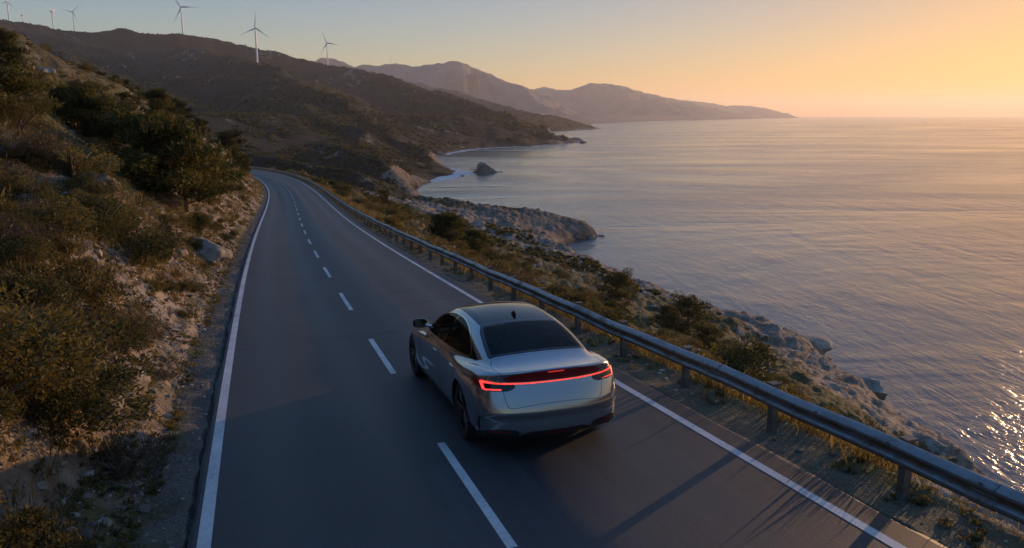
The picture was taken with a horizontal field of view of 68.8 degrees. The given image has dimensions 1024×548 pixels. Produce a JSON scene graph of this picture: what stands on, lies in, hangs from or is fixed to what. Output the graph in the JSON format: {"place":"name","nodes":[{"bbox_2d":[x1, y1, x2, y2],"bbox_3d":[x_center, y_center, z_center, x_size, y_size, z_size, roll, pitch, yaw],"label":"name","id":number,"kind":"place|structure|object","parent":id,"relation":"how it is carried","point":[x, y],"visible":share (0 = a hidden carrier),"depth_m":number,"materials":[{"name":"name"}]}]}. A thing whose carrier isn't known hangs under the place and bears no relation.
{"place":"outdoors","nodes":[
{"label":"outdoors","id":0,"kind":"place"},
{"bbox_2d":[0,20,1023,547],"bbox_3d":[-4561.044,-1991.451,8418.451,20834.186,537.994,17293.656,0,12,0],"label":"ground","id":1,"kind":"structure","parent":0,"point":[816,374],"depth_m":115.59,"materials":[{"name":"brown soil"}]},
{"bbox_2d":[0,386,17,422],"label":"evergreen shrub","id":2,"kind":"object","parent":1,"relation":"on","point":[4,399],"visible":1,"depth_m":7.79,"materials":[{"name":"green plant"}]},
{"bbox_2d":[0,199,23,217],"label":"broom bush","id":3,"kind":"object","parent":1,"relation":"on","point":[5,206],"visible":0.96,"depth_m":15.59,"materials":[{"name":"green plant"}]},
{"bbox_2d":[0,169,23,194],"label":"broom bush","id":4,"kind":"object","parent":1,"relation":"on","point":[5,179],"visible":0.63,"depth_m":18.16,"materials":[{"name":"green plant"}]},
{"bbox_2d":[0,28,30,68],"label":"pine tree","id":5,"kind":"object","parent":1,"relation":"on","point":[12,49],"visible":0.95,"depth_m":42.58,"materials":[{"name":"green plant"}]},
{"bbox_2d":[0,158,36,179],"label":"evergreen shrub","id":6,"kind":"object","parent":1,"relation":"on","point":[7,163],"visible":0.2,"depth_m":19.58,"materials":[{"name":"green plant"}]},
{"bbox_2d":[4,199,39,212],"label":"dry bush","id":7,"kind":"object","parent":1,"relation":"on","point":[29,204],"visible":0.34,"depth_m":17.22,"materials":[{"name":"plant"}]},
{"bbox_2d":[0,158,45,193],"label":"dry bush","id":8,"kind":"object","parent":1,"relation":"on","point":[25,172],"visible":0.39,"depth_m":19.30,"materials":[{"name":"brown plant"}]},
{"bbox_2d":[0,301,49,372],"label":"broom bush","id":9,"kind":"object","parent":1,"relation":"on","point":[5,326],"visible":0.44,"depth_m":8.43,"materials":[{"name":"green plant"}]},
{"bbox_2d":[0,95,55,132],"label":"broom bush","id":10,"kind":"object","parent":1,"relation":"on","point":[26,119],"visible":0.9,"depth_m":25.00,"materials":[{"name":"green plant"}]},
{"bbox_2d":[0,145,56,167],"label":"broom bush","id":11,"kind":"object","parent":1,"relation":"on","point":[19,152],"visible":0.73,"depth_m":22.34,"materials":[{"name":"green plant"}]},
{"bbox_2d":[0,235,57,270],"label":"evergreen shrub","id":12,"kind":"object","parent":1,"relation":"on","point":[9,252],"visible":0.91,"depth_m":13.57,"materials":[{"name":"green plant"}]},
{"bbox_2d":[0,174,63,207],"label":"evergreen shrub","id":13,"kind":"object","parent":1,"relation":"on","point":[40,192],"visible":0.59,"depth_m":18.44,"materials":[{"name":"green plant"}]},
{"bbox_2d":[0,59,64,128],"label":"pine tree","id":14,"kind":"object","parent":1,"relation":"on","point":[10,78],"visible":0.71,"depth_m":27.27,"materials":[{"name":"green plant"}]},
{"bbox_2d":[0,212,65,251],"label":"dry bush","id":15,"kind":"object","parent":1,"relation":"on","point":[19,232],"visible":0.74,"depth_m":14.12,"materials":[{"name":"brown plant"}]},
{"bbox_2d":[0,350,66,442],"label":"broom bush","id":16,"kind":"object","parent":1,"relation":"on","point":[30,388],"visible":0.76,"depth_m":8.53,"materials":[{"name":"green plant"}]},
{"bbox_2d":[0,130,68,163],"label":"dry bush","id":17,"kind":"object","parent":1,"relation":"on","point":[43,143],"visible":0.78,"depth_m":22.70,"materials":[{"name":"plant"}]},
{"bbox_2d":[20,73,54,91],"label":"evergreen shrub","id":18,"kind":"object","parent":1,"relation":"on","point":[51,83],"visible":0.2,"depth_m":44.77,"materials":[{"name":"green plant"}]},
{"bbox_2d":[0,271,76,316],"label":"evergreen shrub","id":19,"kind":"object","parent":1,"relation":"on","point":[41,284],"visible":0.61,"depth_m":11.08,"materials":[{"name":"green plant"}]},
{"bbox_2d":[0,280,76,316],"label":"evergreen shrub","id":20,"kind":"object","parent":1,"relation":"on","point":[36,297],"visible":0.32,"depth_m":11.26,"materials":[{"name":"green plant"}]},
{"bbox_2d":[0,501,94,547],"bbox_3d":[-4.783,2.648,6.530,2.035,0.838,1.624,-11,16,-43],"label":"broom bush","id":21,"kind":"object","parent":1,"relation":"on","point":[24,530],"visible":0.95,"depth_m":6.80,"materials":[{"name":"green plant"}]},
{"bbox_2d":[23,125,75,149],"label":"dry bush","id":22,"kind":"object","parent":1,"relation":"on","point":[67,140],"visible":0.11,"depth_m":28.17,"materials":[{"name":"plant"}]},
{"bbox_2d":[14,340,91,378],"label":"olive shrub","id":23,"kind":"object","parent":1,"relation":"on","point":[76,366],"visible":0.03,"depth_m":10.18,"materials":[{"name":"green plant"}]},
{"bbox_2d":[9,195,98,243],"bbox_3d":[-10.548,-1.163,16.870,2.174,1.293,2.332,-6,14,-28],"label":"olive shrub","id":24,"kind":"object","parent":1,"relation":"on","point":[53,209],"visible":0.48,"depth_m":16.60,"materials":[{"name":"green plant"}]},
{"bbox_2d":[40,84,81,117],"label":"pine tree","id":25,"kind":"object","parent":1,"relation":"on","point":[62,86],"visible":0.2,"depth_m":41.95,"materials":[{"name":"green plant"}]},
{"bbox_2d":[0,281,123,391],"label":"olive shrub","id":26,"kind":"object","parent":1,"relation":"on","point":[40,338],"visible":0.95,"depth_m":9.07,"materials":[{"name":"green plant"}]},
{"bbox_2d":[0,247,131,323],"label":"broom bush","id":27,"kind":"object","parent":1,"relation":"on","point":[100,288],"visible":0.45,"depth_m":12.77,"materials":[{"name":"green plant"}]},
{"bbox_2d":[17,142,123,177],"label":"olive shrub","id":28,"kind":"object","parent":1,"relation":"on","point":[75,154],"visible":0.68,"depth_m":23.40,"materials":[{"name":"green plant"}]},
{"bbox_2d":[46,235,94,257],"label":"olive shrub","id":29,"kind":"object","parent":1,"relation":"on","point":[70,245],"visible":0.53,"depth_m":16.68,"materials":[{"name":"green plant"}]},
{"bbox_2d":[47,80,104,132],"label":"pine tree","id":30,"kind":"object","parent":1,"relation":"on","point":[84,93],"visible":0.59,"depth_m":41.23,"materials":[{"name":"green plant"}]},
{"bbox_2d":[35,305,119,361],"bbox_3d":[-7.004,0.952,11.560,1.896,1.012,2.067,0,12,1],"label":"dry bush","id":31,"kind":"object","parent":1,"relation":"on","point":[105,338],"visible":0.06,"depth_m":11.69,"materials":[{"name":"brown plant"}]},
{"bbox_2d":[63,187,109,214],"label":"evergreen shrub","id":32,"kind":"object","parent":1,"relation":"on","point":[73,192],"visible":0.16,"depth_m":20.73,"materials":[{"name":"green plant"}]},
{"bbox_2d":[20,353,157,439],"bbox_3d":[-6.115,1.535,10.093,2.836,1.075,2.392,-1,12,-7],"label":"evergreen shrub","id":33,"kind":"object","parent":1,"relation":"on","point":[104,376],"visible":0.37,"depth_m":9.91,"materials":[{"name":"green plant"}]},
{"bbox_2d":[54,169,131,198],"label":"evergreen shrub","id":34,"kind":"object","parent":1,"relation":"on","point":[95,189],"visible":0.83,"depth_m":22.69,"materials":[{"name":"green plant"}]},
{"bbox_2d":[62,94,131,146],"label":"pine tree","id":35,"kind":"object","parent":1,"relation":"on","point":[97,105],"visible":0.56,"depth_m":41.15,"materials":[{"name":"green plant"}]},
{"bbox_2d":[74,173,121,194],"bbox_3d":[-13.120,-2.856,23.693,1.185,0.732,1.154,-2,12,-10],"label":"boulder","id":36,"kind":"object","parent":1,"relation":"on","point":[103,177],"visible":0.33,"depth_m":23.52,"materials":[{"name":"stone"}]},
{"bbox_2d":[59,188,138,219],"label":"olive shrub","id":37,"kind":"object","parent":1,"relation":"on","point":[130,207],"visible":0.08,"depth_m":22.57,"materials":[{"name":"green plant"}]},
{"bbox_2d":[81,390,124,421],"bbox_3d":[-6.106,1.971,10.902,0.510,0.518,0.794,34,26,27],"label":"boulder","id":38,"kind":"object","parent":1,"relation":"on","point":[120,404],"visible":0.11,"depth_m":10.90,"materials":[{"name":"stone"}]},
{"bbox_2d":[66,191,146,240],"bbox_3d":[-11.263,-1.491,19.949,2.974,1.431,2.548,10,16,40],"label":"evergreen shrub","id":39,"kind":"object","parent":1,"relation":"on","point":[104,213],"visible":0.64,"depth_m":19.85,"materials":[{"name":"green plant"}]},
{"bbox_2d":[64,301,151,357],"bbox_3d":[-7.315,1.038,12.905,2.008,1.149,1.749,-3,12,-12],"label":"evergreen shrub","id":40,"kind":"object","parent":1,"relation":"on","point":[126,333],"visible":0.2,"depth_m":12.88,"materials":[{"name":"green plant"}]},
{"bbox_2d":[91,101,150,158],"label":"pine tree","id":41,"kind":"object","parent":1,"relation":"on","point":[112,125],"visible":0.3,"depth_m":40.26,"materials":[{"name":"green plant"}]},
{"bbox_2d":[107,204,140,225],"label":"olive shrub","id":42,"kind":"object","parent":1,"relation":"on","point":[129,222],"visible":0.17,"depth_m":22.89,"materials":[{"name":"green plant"}]},
{"bbox_2d":[101,365,150,401],"bbox_3d":[-6.406,1.785,12.108,0.829,0.671,1.127,12,7,2],"label":"boulder","id":43,"kind":"object","parent":1,"relation":"on","point":[144,379],"visible":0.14,"depth_m":12.18,"materials":[{"name":"stone"}]},
{"bbox_2d":[75,431,180,491],"bbox_3d":[-5.160,2.453,9.860,1.594,0.656,1.417,-9,15,-37],"label":"dry bush","id":44,"kind":"object","parent":1,"relation":"on","point":[112,465],"visible":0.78,"depth_m":9.82,"materials":[{"name":"brown plant"}]},
{"bbox_2d":[113,91,143,110],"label":"pine tree","id":45,"kind":"object","parent":1,"relation":"on","point":[126,95],"visible":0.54,"depth_m":72.61,"materials":[{"name":"green plant"}]},
{"bbox_2d":[104,301,174,354],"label":"dry bush","id":46,"kind":"object","parent":1,"relation":"on","point":[151,326],"visible":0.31,"depth_m":14.25,"materials":[{"name":"brown plant"}]},
{"bbox_2d":[103,221,186,267],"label":"evergreen shrub","id":47,"kind":"object","parent":1,"relation":"on","point":[141,245],"visible":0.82,"depth_m":20.48,"materials":[{"name":"green plant"}]},
{"bbox_2d":[96,109,203,193],"bbox_3d":[-17.515,-5.674,36.326,5.459,4.703,4.740,10,15,39],"label":"pine tree","id":48,"kind":"object","parent":1,"relation":"on","point":[143,163],"visible":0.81,"depth_m":35.53,"materials":[{"name":"green plant"}]},
{"bbox_2d":[146,279,169,291],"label":"olive shrub","id":49,"kind":"object","parent":1,"relation":"on","point":[155,283],"visible":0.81,"depth_m":19.95,"materials":[{"name":"green plant"}]},
{"bbox_2d":[138,87,179,116],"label":"pine tree","id":50,"kind":"object","parent":1,"relation":"on","point":[155,97],"visible":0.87,"depth_m":95.19,"materials":[{"name":"green plant"}]},
{"bbox_2d":[150,369,173,380],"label":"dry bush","id":51,"kind":"object","parent":1,"relation":"on","point":[160,372],"visible":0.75,"depth_m":14.27,"materials":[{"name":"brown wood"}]},
{"bbox_2d":[148,192,186,207],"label":"dry bush","id":52,"kind":"object","parent":1,"relation":"on","point":[165,199],"visible":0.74,"depth_m":35.53,"materials":[{"name":"plant"}]},
{"bbox_2d":[155,213,180,224],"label":"broom bush","id":53,"kind":"object","parent":1,"relation":"on","point":[170,220],"visible":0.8,"depth_m":31.27,"materials":[{"name":"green plant"}]},
{"bbox_2d":[161,279,180,292],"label":"evergreen shrub","id":54,"kind":"object","parent":1,"relation":"on","point":[174,287],"visible":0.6,"depth_m":20.82,"materials":[{"name":"green plant"}]},
{"bbox_2d":[160,97,196,119],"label":"pine tree","id":55,"kind":"object","parent":1,"relation":"on","point":[180,105],"visible":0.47,"depth_m":107.91,"materials":[{"name":"green plant"}]},
{"bbox_2d":[172,307,197,318],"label":"olive shrub","id":56,"kind":"object","parent":1,"relation":"on","point":[182,313],"visible":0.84,"depth_m":19.88,"materials":[{"name":"green plant"}]},
{"bbox_2d":[128,110,245,211],"bbox_3d":[-16.519,-5.614,38.174,5.573,5.408,6.968,3,12,12],"label":"pine tree","id":57,"kind":"object","parent":1,"relation":"on","point":[202,154],"visible":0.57,"depth_m":36.70,"materials":[{"name":"green plant"}]},
{"bbox_2d":[177,278,197,292],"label":"olive shrub","id":58,"kind":"object","parent":1,"relation":"on","point":[185,286],"visible":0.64,"depth_m":22.82,"materials":[{"name":"green plant"}]},
{"bbox_2d":[191,118,211,134],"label":"pine tree","id":59,"kind":"object","parent":1,"relation":"on","point":[202,123],"visible":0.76,"depth_m":132.91,"materials":[{"name":"green plant"}]},
{"bbox_2d":[187,210,216,231],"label":"evergreen shrub","id":60,"kind":"object","parent":1,"relation":"on","point":[202,218],"visible":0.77,"depth_m":36.60,"materials":[{"name":"green plant"}]},
{"bbox_2d":[192,236,232,263],"bbox_3d":[-13.066,-0.917,31.871,2.209,1.245,1.710,14,29,31],"label":"boulder","id":61,"kind":"object","parent":1,"relation":"on","point":[214,253],"visible":0.46,"depth_m":31.27,"materials":[{"name":"stone"}]},
{"bbox_2d":[185,146,243,199],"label":"pine tree","id":62,"kind":"object","parent":1,"relation":"on","point":[224,183],"visible":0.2,"depth_m":52.00,"materials":[{"name":"green plant"}]},
{"bbox_2d":[210,128,248,168],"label":"pine tree","id":63,"kind":"object","parent":1,"relation":"on","point":[226,140],"visible":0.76,"depth_m":102.64,"materials":[{"name":"green plant"}]},
{"bbox_2d":[233,153,252,170],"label":"pine tree","id":64,"kind":"object","parent":1,"relation":"on","point":[241,162],"visible":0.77,"depth_m":116.63,"materials":[{"name":"green plant"}]},
{"bbox_2d":[2,19,661,295],"bbox_3d":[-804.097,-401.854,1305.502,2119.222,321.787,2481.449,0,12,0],"label":"scrub","id":65,"kind":"object","parent":1,"relation":"on","point":[587,264],"visible":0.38,"depth_m":848.55,"materials":[{"name":"green plant"}]},
{"bbox_2d":[0,29,691,409],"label":"dry ground cover","id":66,"kind":"object","parent":1,"relation":"on","point":[184,231],"visible":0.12,"depth_m":25.08,"materials":[{"name":"brown plant"}]},
{"bbox_2d":[373,189,389,203],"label":"shrub","id":67,"kind":"object","parent":1,"relation":"on","point":[384,194],"visible":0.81,"depth_m":156.97,"materials":[{"name":"green plant"}]},
{"bbox_2d":[376,216,401,228],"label":"broom bush","id":68,"kind":"object","parent":1,"relation":"on","point":[388,221],"visible":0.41,"depth_m":59.37,"materials":[{"name":"green plant"}]},
{"bbox_2d":[422,214,452,235],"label":"pine tree","id":69,"kind":"object","parent":1,"relation":"on","point":[440,228],"visible":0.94,"depth_m":81.24,"materials":[{"name":"green plant"}]},
{"bbox_2d":[427,236,469,256],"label":"broom bush","id":70,"kind":"object","parent":1,"relation":"on","point":[452,249],"visible":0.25,"depth_m":41.61,"materials":[{"name":"green plant"}]},
{"bbox_2d":[433,209,472,243],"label":"bush","id":71,"kind":"object","parent":1,"relation":"on","point":[459,222],"visible":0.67,"depth_m":81.27,"materials":[{"name":"green plant"}]},
{"bbox_2d":[458,228,491,256],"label":"pine tree","id":72,"kind":"object","parent":1,"relation":"on","point":[473,234],"visible":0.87,"depth_m":76.67,"materials":[{"name":"green plant"}]},
{"bbox_2d":[474,259,515,270],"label":"olive shrub","id":73,"kind":"object","parent":1,"relation":"on","point":[502,265],"visible":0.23,"depth_m":42.76,"materials":[{"name":"green plant"}]},
{"bbox_2d":[484,249,506,260],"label":"evergreen shrub","id":74,"kind":"object","parent":1,"relation":"on","point":[491,254],"visible":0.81,"depth_m":85.00,"materials":[{"name":"green plant"}]},
{"bbox_2d":[0,27,991,547],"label":"ground cover","id":75,"kind":"object","parent":1,"relation":"on","point":[918,499],"visible":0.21,"depth_m":14.13,"materials":[{"name":"brown plant"}]},
{"bbox_2d":[0,91,1007,547],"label":"loose stones","id":76,"kind":"object","parent":1,"relation":"on","point":[140,507],"visible":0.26,"depth_m":13.96,"materials":[{"name":"grey stone"}]},
{"bbox_2d":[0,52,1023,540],"bbox_3d":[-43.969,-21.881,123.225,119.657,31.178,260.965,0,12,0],"label":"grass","id":77,"kind":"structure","parent":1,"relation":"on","point":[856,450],"depth_m":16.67,"materials":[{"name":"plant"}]},
{"bbox_2d":[13,367,110,438],"bbox_3d":[-5.904,1.664,9.514,1.295,0.998,1.146,7,14,29],"label":"evergreen shrub","id":78,"kind":"object","parent":77,"relation":"on","point":[61,403],"visible":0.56,"depth_m":9.28,"materials":[{"name":"green plant"}]},
{"bbox_2d":[482,264,541,286],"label":"dry bush","id":79,"kind":"object","parent":1,"relation":"on","point":[524,275],"visible":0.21,"depth_m":34.61,"materials":[{"name":"brown plant"}]},
{"bbox_2d":[495,264,543,287],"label":"broom bush","id":80,"kind":"object","parent":1,"relation":"on","point":[533,282],"visible":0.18,"depth_m":35.85,"materials":[{"name":"green plant"}]},
{"bbox_2d":[546,283,571,296],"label":"evergreen shrub","id":81,"kind":"object","parent":1,"relation":"on","point":[558,290],"visible":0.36,"depth_m":43.00,"materials":[{"name":"green plant"}]},
{"bbox_2d":[558,290,604,311],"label":"evergreen shrub","id":82,"kind":"object","parent":1,"relation":"on","point":[594,304],"visible":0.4,"depth_m":40.26,"materials":[{"name":"green plant"}]},
{"bbox_2d":[557,290,617,315],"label":"broom bush","id":83,"kind":"object","parent":1,"relation":"on","point":[584,297],"visible":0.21,"depth_m":40.69,"materials":[{"name":"green plant"}]},
{"bbox_2d":[583,303,634,326],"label":"evergreen shrub","id":84,"kind":"object","parent":1,"relation":"on","point":[605,312],"visible":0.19,"depth_m":25.22,"materials":[{"name":"green plant"}]},
{"bbox_2d":[586,266,639,308],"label":"bush","id":85,"kind":"object","parent":1,"relation":"on","point":[619,281],"visible":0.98,"depth_m":106.42,"materials":[{"name":"green plant"}]},
{"bbox_2d":[249,166,1023,523],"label":"guardrail","id":86,"kind":"object","parent":1,"relation":"on","point":[907,456],"visible":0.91,"depth_m":10.91,"materials":[{"name":"metal"}]},
{"bbox_2d":[633,327,682,340],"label":"olive shrub","id":87,"kind":"object","parent":1,"relation":"on","point":[655,335],"visible":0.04,"depth_m":30.42,"materials":[{"name":"green plant"}]},
{"bbox_2d":[648,303,679,328],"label":"shrub","id":88,"kind":"object","parent":1,"relation":"on","point":[666,321],"visible":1,"depth_m":103.46,"materials":[{"name":"green plant"}]},
{"bbox_2d":[658,291,716,335],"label":"bush","id":89,"kind":"object","parent":1,"relation":"on","point":[685,302],"visible":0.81,"depth_m":108.41,"materials":[{"name":"green plant"}]},
{"bbox_2d":[672,335,702,347],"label":"olive shrub","id":90,"kind":"object","parent":1,"relation":"on","point":[693,341],"visible":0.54,"depth_m":82.86,"materials":[{"name":"green plant"}]},
{"bbox_2d":[656,335,723,362],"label":"broom bush","id":91,"kind":"object","parent":1,"relation":"on","point":[666,339],"visible":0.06,"depth_m":19.50,"materials":[{"name":"green plant"}]},
{"bbox_2d":[685,322,734,354],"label":"shrub","id":92,"kind":"object","parent":1,"relation":"on","point":[708,330],"visible":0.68,"depth_m":93.43,"materials":[{"name":"green plant"}]},
{"bbox_2d":[700,335,784,389],"bbox_3d":[7.272,3.076,24.310,3.437,2.046,3.373,-6,13,-27],"label":"evergreen shrub","id":93,"kind":"object","parent":1,"relation":"on","point":[735,359],"visible":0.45,"depth_m":24.13,"materials":[{"name":"green plant"}]},
{"bbox_2d":[780,383,843,415],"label":"broom bush","id":94,"kind":"object","parent":1,"relation":"on","point":[789,389],"visible":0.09,"depth_m":26.39,"materials":[{"name":"green plant"}]},
{"bbox_2d":[804,335,832,354],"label":"shore crag","id":95,"kind":"structure","parent":1,"relation":"on","point":[822,345],"depth_m":130.15,"materials":[{"name":"stone"}]},
{"bbox_2d":[856,376,887,399],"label":"shore crag","id":96,"kind":"structure","parent":1,"relation":"on","point":[874,386],"depth_m":109.41,"materials":[{"name":"stone"}]},
{"bbox_2d":[0,0,1023,116],"label":"sky","id":97,"kind":"structure","parent":0,"point":[798,58],"materials":[{"name":"orange"}]},
{"bbox_2d":[187,169,946,547],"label":"road","id":98,"kind":"structure","parent":0,"point":[335,431],"depth_m":10.66,"materials":[{"name":"grey asphalt"}]},
{"bbox_2d":[196,179,269,547],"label":"edge line","id":99,"kind":"object","parent":98,"relation":"on","point":[204,540],"visible":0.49,"depth_m":11.60,"materials":[{"name":"paint"}]},
{"bbox_2d":[368,339,395,373],"bbox_3d":[-2.900,1.785,16.544,0.121,0.230,3.301,-4,13,-18],"label":"line dash","id":100,"kind":"object","parent":98,"relation":"on","point":[383,357],"visible":1,"depth_m":16.33,"materials":[{"name":"paint"}]},
{"bbox_2d":[437,442,517,547],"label":"line dash","id":101,"kind":"object","parent":98,"relation":"on","point":[497,525],"visible":1,"depth_m":9.26,"materials":[{"name":"paint"}]},
{"bbox_2d":[409,301,615,438],"bbox_3d":[-0.270,1.331,13.133,2.482,1.761,5.722,-4,9,-18],"label":"car","id":102,"kind":"object","parent":98,"relation":"on","point":[504,369],"visible":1,"depth_m":10.93,"materials":[{"name":"silver metal"}]},
{"bbox_2d":[266,171,906,547],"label":"edge line","id":103,"kind":"object","parent":98,"relation":"on","point":[882,537],"visible":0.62,"depth_m":10.24,"materials":[{"name":"paint"}]},
{"bbox_2d":[414,117,1023,492],"bbox_3d":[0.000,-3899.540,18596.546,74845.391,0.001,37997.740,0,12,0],"label":"sea","id":104,"kind":"structure","parent":0,"point":[887,253],"depth_m":286.66,"materials":[{"name":"liquid"}]},
{"bbox_2d":[473,162,496,172],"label":"rocky islet","id":105,"kind":"object","parent":104,"relation":"in","point":[483,167],"visible":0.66,"depth_m":559.42,"materials":[{"name":"grey stone"}]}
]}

